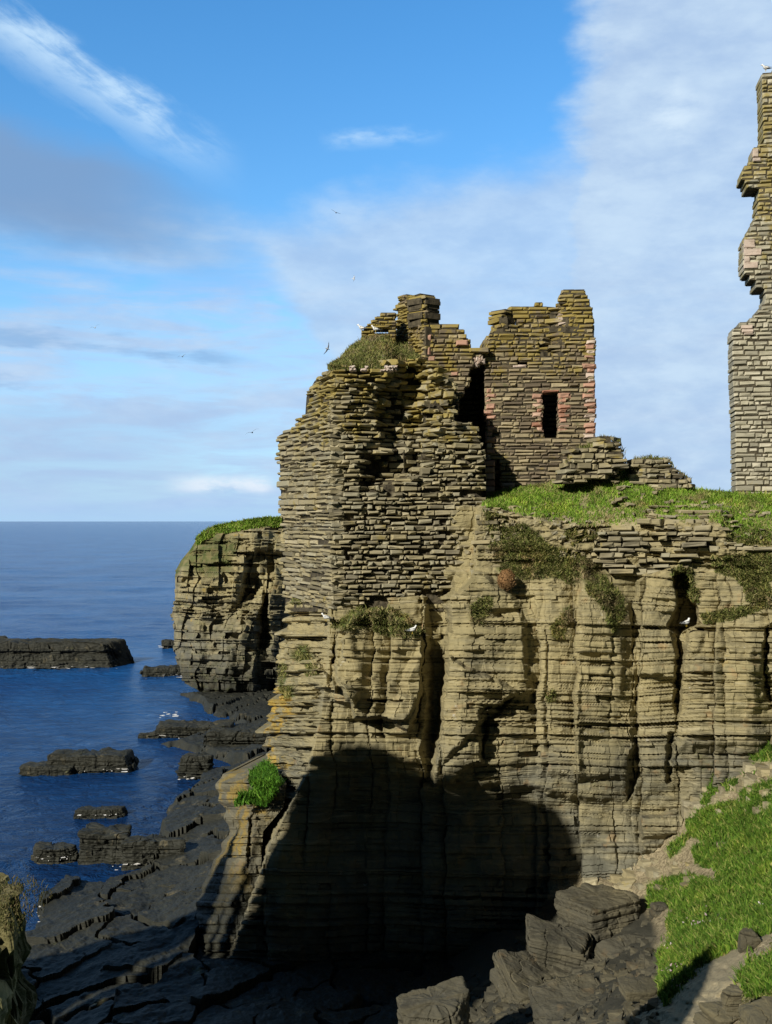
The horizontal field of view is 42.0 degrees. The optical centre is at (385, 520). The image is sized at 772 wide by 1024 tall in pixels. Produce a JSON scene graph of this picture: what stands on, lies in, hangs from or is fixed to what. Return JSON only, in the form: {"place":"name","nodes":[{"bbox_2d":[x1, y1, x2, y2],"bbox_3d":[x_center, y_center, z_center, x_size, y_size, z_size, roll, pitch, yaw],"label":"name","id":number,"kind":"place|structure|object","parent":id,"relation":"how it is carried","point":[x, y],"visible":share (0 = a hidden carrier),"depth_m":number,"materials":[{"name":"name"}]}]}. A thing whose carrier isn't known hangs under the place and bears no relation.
{"place":"outdoors","nodes":[
{"label":"outdoors","id":0,"kind":"place"},
{"bbox_2d":[0,521,273,930],"bbox_3d":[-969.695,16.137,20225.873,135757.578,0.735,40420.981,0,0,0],"label":"sea","id":1,"kind":"structure","parent":0,"point":[84,579],"depth_m":96.62,"materials":[{"name":"liquid"}]},
{"bbox_2d":[18,761,75,776],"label":"sea rock","id":2,"kind":"object","parent":1,"relation":"in","point":[29,768],"visible":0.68,"depth_m":63.81,"materials":[{"name":"grey stone"}]},
{"bbox_2d":[30,841,78,864],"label":"sea rock","id":3,"kind":"object","parent":1,"relation":"in","point":[53,852],"visible":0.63,"depth_m":47.66,"materials":[{"name":"grey stone"}]},
{"bbox_2d":[0,635,134,668],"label":"sea rock","id":4,"kind":"object","parent":1,"relation":"in","point":[41,653],"visible":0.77,"depth_m":109.88,"materials":[{"name":"grey stone"}]},
{"bbox_2d":[46,747,138,773],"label":"sea rock","id":5,"kind":"object","parent":1,"relation":"in","point":[95,761],"visible":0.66,"depth_m":64.42,"materials":[{"name":"grey stone"}]},
{"bbox_2d":[73,805,127,818],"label":"sea rock","id":6,"kind":"object","parent":1,"relation":"in","point":[91,812],"visible":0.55,"depth_m":54.42,"materials":[{"name":"grey stone"}]},
{"bbox_2d":[77,822,131,864],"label":"sea rock","id":7,"kind":"object","parent":1,"relation":"in","point":[99,843],"visible":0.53,"depth_m":47.47,"materials":[{"name":"grey stone"}]},
{"bbox_2d":[38,645,194,921],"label":"foam","id":8,"kind":"object","parent":1,"relation":"on","point":[175,715],"visible":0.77,"depth_m":63.87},
{"bbox_2d":[138,731,159,738],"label":"sea rock","id":9,"kind":"object","parent":1,"relation":"in","point":[153,735],"visible":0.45,"depth_m":74.03,"materials":[{"name":"grey stone"}]},
{"bbox_2d":[120,834,185,870],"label":"sea rock","id":10,"kind":"object","parent":1,"relation":"in","point":[141,850],"visible":0.64,"depth_m":46.47,"materials":[{"name":"grey stone"}]},
{"bbox_2d":[140,665,180,676],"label":"sea rock","id":11,"kind":"object","parent":1,"relation":"in","point":[161,671],"visible":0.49,"depth_m":103.95,"materials":[{"name":"grey stone"}]},
{"bbox_2d":[161,639,174,648],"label":"sea rock","id":12,"kind":"object","parent":1,"relation":"in","point":[167,643],"visible":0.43,"depth_m":126.42,"materials":[{"name":"grey stone"}]},
{"bbox_2d":[153,719,234,737],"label":"sea rock","id":13,"kind":"object","parent":1,"relation":"in","point":[169,728],"visible":0.46,"depth_m":74.55,"materials":[{"name":"grey stone"}]},
{"bbox_2d":[175,752,214,778],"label":"sea rock","id":14,"kind":"object","parent":1,"relation":"in","point":[196,765],"visible":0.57,"depth_m":62.43,"materials":[{"name":"grey stone"}]},
{"bbox_2d":[203,727,269,745],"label":"sea rock","id":15,"kind":"object","parent":1,"relation":"in","point":[217,736],"visible":0.38,"depth_m":70.14,"materials":[{"name":"grey stone"}]},
{"bbox_2d":[170,520,290,692],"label":"headland","id":16,"kind":"structure","parent":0,"point":[227,614],"depth_m":94.65,"materials":[{"name":"beige stone"}]},
{"bbox_2d":[195,515,281,546],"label":"headland grass","id":17,"kind":"structure","parent":16,"relation":"on","point":[211,531],"depth_m":99.15,"materials":[{"name":"green plant"}]},
{"bbox_2d":[21,689,453,1023],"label":"rock platform","id":18,"kind":"object","parent":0,"point":[121,949],"visible":0.42,"depth_m":34.83,"materials":[{"name":"grey stone"}]},
{"bbox_2d":[194,754,286,951],"bbox_3d":[-5.640,12.643,40.026,4.185,7.150,9.937,0,0,0],"label":"rock buttress","id":19,"kind":"object","parent":18,"relation":"on","point":[251,798],"visible":0.96,"depth_m":36.82,"materials":[{"name":"brown stone"}]},
{"bbox_2d":[0,0,771,520],"label":"sky","id":20,"kind":"structure","parent":0,"point":[175,175],"materials":[{"name":"blue"}]},
{"bbox_2d":[226,471,771,967],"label":"cliff","id":21,"kind":"structure","parent":0,"point":[454,779],"depth_m":35.58,"materials":[{"name":"beige stone"}]},
{"bbox_2d":[275,332,485,610],"bbox_3d":[-0.350,-1.932,40.721,6.971,11.454,9.850,0,0,-23],"label":"ruined corner","id":22,"kind":"object","parent":21,"relation":"on","point":[381,454],"visible":0.89,"depth_m":37.11,"materials":[{"name":"stone"}]},
{"bbox_2d":[405,625,416,633],"bbox_3d":[0.868,3.724,34.493,0.475,0.298,0.170,0,0,-17],"label":"gull","id":23,"kind":"object","parent":21,"relation":"on","point":[412,629],"visible":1,"depth_m":34.45,"materials":[{"name":"white"}]},
{"bbox_2d":[361,293,488,433],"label":"ruined wall","id":24,"kind":"structure","parent":21,"relation":"on","point":[423,332],"depth_m":39.46,"materials":[{"name":"stone"}]},
{"bbox_2d":[468,508,507,578],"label":"dry stone wall","id":25,"kind":"structure","parent":21,"relation":"on","point":[479,539],"depth_m":36.04,"materials":[{"name":"beige stone"}]},
{"bbox_2d":[496,569,516,590],"bbox_3d":[4.215,2.038,35.186,0.744,0.810,0.627,0,0,0],"label":"thrift cushion","id":26,"kind":"object","parent":21,"relation":"on","point":[506,581],"visible":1,"depth_m":35.04,"materials":[{"name":"plant"}]},
{"bbox_2d":[277,509,771,702],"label":"cliff grass","id":27,"kind":"structure","parent":21,"relation":"on","point":[566,568],"depth_m":35.24,"materials":[{"name":"green plant"}]},
{"bbox_2d":[478,289,596,492],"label":"ruined tower","id":28,"kind":"structure","parent":21,"relation":"on","point":[537,399],"depth_m":39.76,"materials":[{"name":"stone"}]},
{"bbox_2d":[532,390,570,432],"bbox_3d":[6.545,-4.342,39.874,1.572,1.714,0.598,0,0,4],"label":"window","id":29,"kind":"structure","parent":28,"relation":"in","point":[563,408],"depth_m":39.64,"materials":[{"name":"pink stone"}]},
{"bbox_2d":[552,434,628,483],"bbox_3d":[7.777,-2.390,38.052,2.822,1.962,1.334,0,0,0],"label":"wall stub","id":30,"kind":"object","parent":21,"relation":"on","point":[602,458],"depth_m":37.67,"materials":[{"name":"stone"}]},
{"bbox_2d":[481,469,771,541],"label":"plateau grass","id":31,"kind":"structure","parent":21,"relation":"on","point":[519,497],"depth_m":37.31,"materials":[{"name":"green plant"}]},
{"bbox_2d":[483,475,769,558],"bbox_3d":[8.810,-0.166,36.950,10.287,3.232,3.739,0,0,10],"label":"rubble","id":32,"kind":"object","parent":21,"relation":"on","point":[652,514],"visible":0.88,"depth_m":36.06,"materials":[{"name":"stone"}]},
{"bbox_2d":[626,455,695,489],"bbox_3d":[10.584,-1.912,38.664,2.849,1.424,1.303,0,0,0],"label":"wall stub","id":33,"kind":"object","parent":21,"relation":"on","point":[656,471],"depth_m":38.23,"materials":[{"name":"stone"}]},
{"bbox_2d":[591,504,731,575],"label":"dry stone wall","id":34,"kind":"structure","parent":21,"relation":"on","point":[620,554],"depth_m":35.34,"materials":[{"name":"beige stone"}]},
{"bbox_2d":[680,618,689,626],"bbox_3d":[10.310,3.486,34.589,0.475,0.298,0.170,0,0,-29],"label":"gull","id":35,"kind":"object","parent":21,"relation":"on","point":[685,622],"visible":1,"depth_m":34.55,"materials":[{"name":"white"}]},
{"bbox_2d":[697,546,771,551],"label":"dry stone wall","id":36,"kind":"structure","parent":21,"relation":"on","point":[716,548],"depth_m":34.57,"materials":[{"name":"beige stone"}]},
{"bbox_2d":[727,71,771,492],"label":"castle tower","id":37,"kind":"structure","parent":21,"relation":"on","point":[749,342],"depth_m":40.88,"materials":[{"name":"grey stone"}]},
{"bbox_2d":[762,64,771,71],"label":"gull","id":38,"kind":"object","parent":37,"relation":"on","point":[766,67],"visible":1,"depth_m":41.16,"materials":[{"name":"white"}]},
{"bbox_2d":[446,744,771,1023],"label":"slope","id":39,"kind":"object","parent":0,"point":[710,981],"depth_m":29.11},
{"bbox_2d":[396,976,469,1023],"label":"boulder","id":40,"kind":"object","parent":39,"relation":"on","point":[445,1002],"visible":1,"depth_m":23.56,"materials":[{"name":"stone"}]},
{"bbox_2d":[490,949,552,1004],"bbox_3d":[4.591,13.629,29.153,2.667,2.157,2.518,0,0,-16],"label":"boulder","id":41,"kind":"object","parent":39,"relation":"on","point":[514,976],"visible":0.45,"depth_m":28.91,"materials":[{"name":"grey stone"}]},
{"bbox_2d":[525,914,593,970],"bbox_3d":[5.134,12.940,30.113,2.105,1.663,1.736,0,0,16],"label":"boulder","id":42,"kind":"object","parent":39,"relation":"on","point":[550,945],"visible":0.64,"depth_m":29.53,"materials":[{"name":"grey stone"}]},
{"bbox_2d":[465,933,660,1023],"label":"dark scree","id":43,"kind":"structure","parent":39,"relation":"on","point":[646,960],"depth_m":26.87,"materials":[{"name":"grey stone"}]},
{"bbox_2d":[528,973,600,1023],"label":"boulder","id":44,"kind":"object","parent":39,"relation":"on","point":[553,999],"visible":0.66,"depth_m":26.53,"materials":[{"name":"grey stone"}]},
{"bbox_2d":[554,882,640,948],"bbox_3d":[6.774,12.711,31.804,2.684,1.916,2.185,0,0,-25],"label":"boulder","id":45,"kind":"object","parent":39,"relation":"on","point":[599,913],"visible":0.63,"depth_m":31.24,"materials":[{"name":"stone"}]},
{"bbox_2d":[594,933,636,960],"bbox_3d":[7.060,12.980,29.231,1.740,1.550,1.739,0,0,-20],"label":"boulder","id":46,"kind":"object","parent":39,"relation":"on","point":[606,948],"visible":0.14,"depth_m":29.27,"materials":[{"name":"stone"}]},
{"bbox_2d":[617,976,657,1001],"bbox_3d":[5.937,10.937,23.470,0.969,0.395,0.577,0,0,-6],"label":"boulder","id":47,"kind":"object","parent":39,"relation":"on","point":[636,989],"visible":0.84,"depth_m":23.35,"materials":[{"name":"grey stone"}]},
{"bbox_2d":[641,918,651,926],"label":"boulder","id":48,"kind":"object","parent":39,"relation":"on","point":[644,922],"visible":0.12,"depth_m":30.47,"materials":[{"name":"grey stone"}]},
{"bbox_2d":[649,901,667,918],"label":"boulder","id":49,"kind":"object","parent":39,"relation":"on","point":[657,908],"visible":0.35,"depth_m":30.64,"materials":[{"name":"grey stone"}]},
{"bbox_2d":[571,762,771,891],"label":"scree","id":50,"kind":"structure","parent":39,"relation":"on","point":[626,880],"depth_m":34.07,"materials":[{"name":"stone"}]},
{"bbox_2d":[643,740,771,1006],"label":"hillside grass","id":51,"kind":"structure","parent":39,"relation":"on","point":[731,862],"depth_m":27.99,"materials":[{"name":"green plant"}]},
{"bbox_2d":[661,901,762,986],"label":"pink flowers","id":52,"kind":"object","parent":39,"relation":"on","point":[677,948],"visible":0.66,"depth_m":24.88,"materials":[{"name":"pink plant"}]},
{"bbox_2d":[693,1001,739,1023],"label":"boulder","id":53,"kind":"object","parent":39,"relation":"on","point":[711,1013],"visible":0.72,"depth_m":19.33,"materials":[{"name":"grey stone"}]},
{"bbox_2d":[720,984,742,1016],"bbox_3d":[6.346,8.825,18.472,0.364,0.532,0.378,0,0,0],"label":"boulder","id":54,"kind":"object","parent":39,"relation":"on","point":[731,997],"visible":0.97,"depth_m":18.40,"materials":[{"name":"grey stone"}]},
{"bbox_2d":[737,928,761,952],"bbox_3d":[7.987,9.262,22.105,0.457,0.565,0.416,0,0,0],"label":"boulder","id":55,"kind":"object","parent":39,"relation":"on","point":[749,937],"visible":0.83,"depth_m":21.98,"materials":[{"name":"stone"}]},
{"bbox_2d":[738,996,771,1023],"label":"boulder","id":56,"kind":"object","parent":39,"relation":"on","point":[758,1011],"visible":1,"depth_m":15.55,"materials":[{"name":"grey stone"}]},
{"bbox_2d":[738,945,771,1023],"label":"dry grass","id":57,"kind":"structure","parent":0,"point":[751,998],"depth_m":19.73,"materials":[{"name":"green plant"}]},
{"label":"near clifftop","id":58,"kind":"structure","parent":0,"visible":0},
{"bbox_2d":[0,872,52,1023],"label":"rock outcrop","id":59,"kind":"object","parent":58,"relation":"on","point":[18,997],"visible":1,"depth_m":5.32,"materials":[{"name":"black stone"}]}
]}

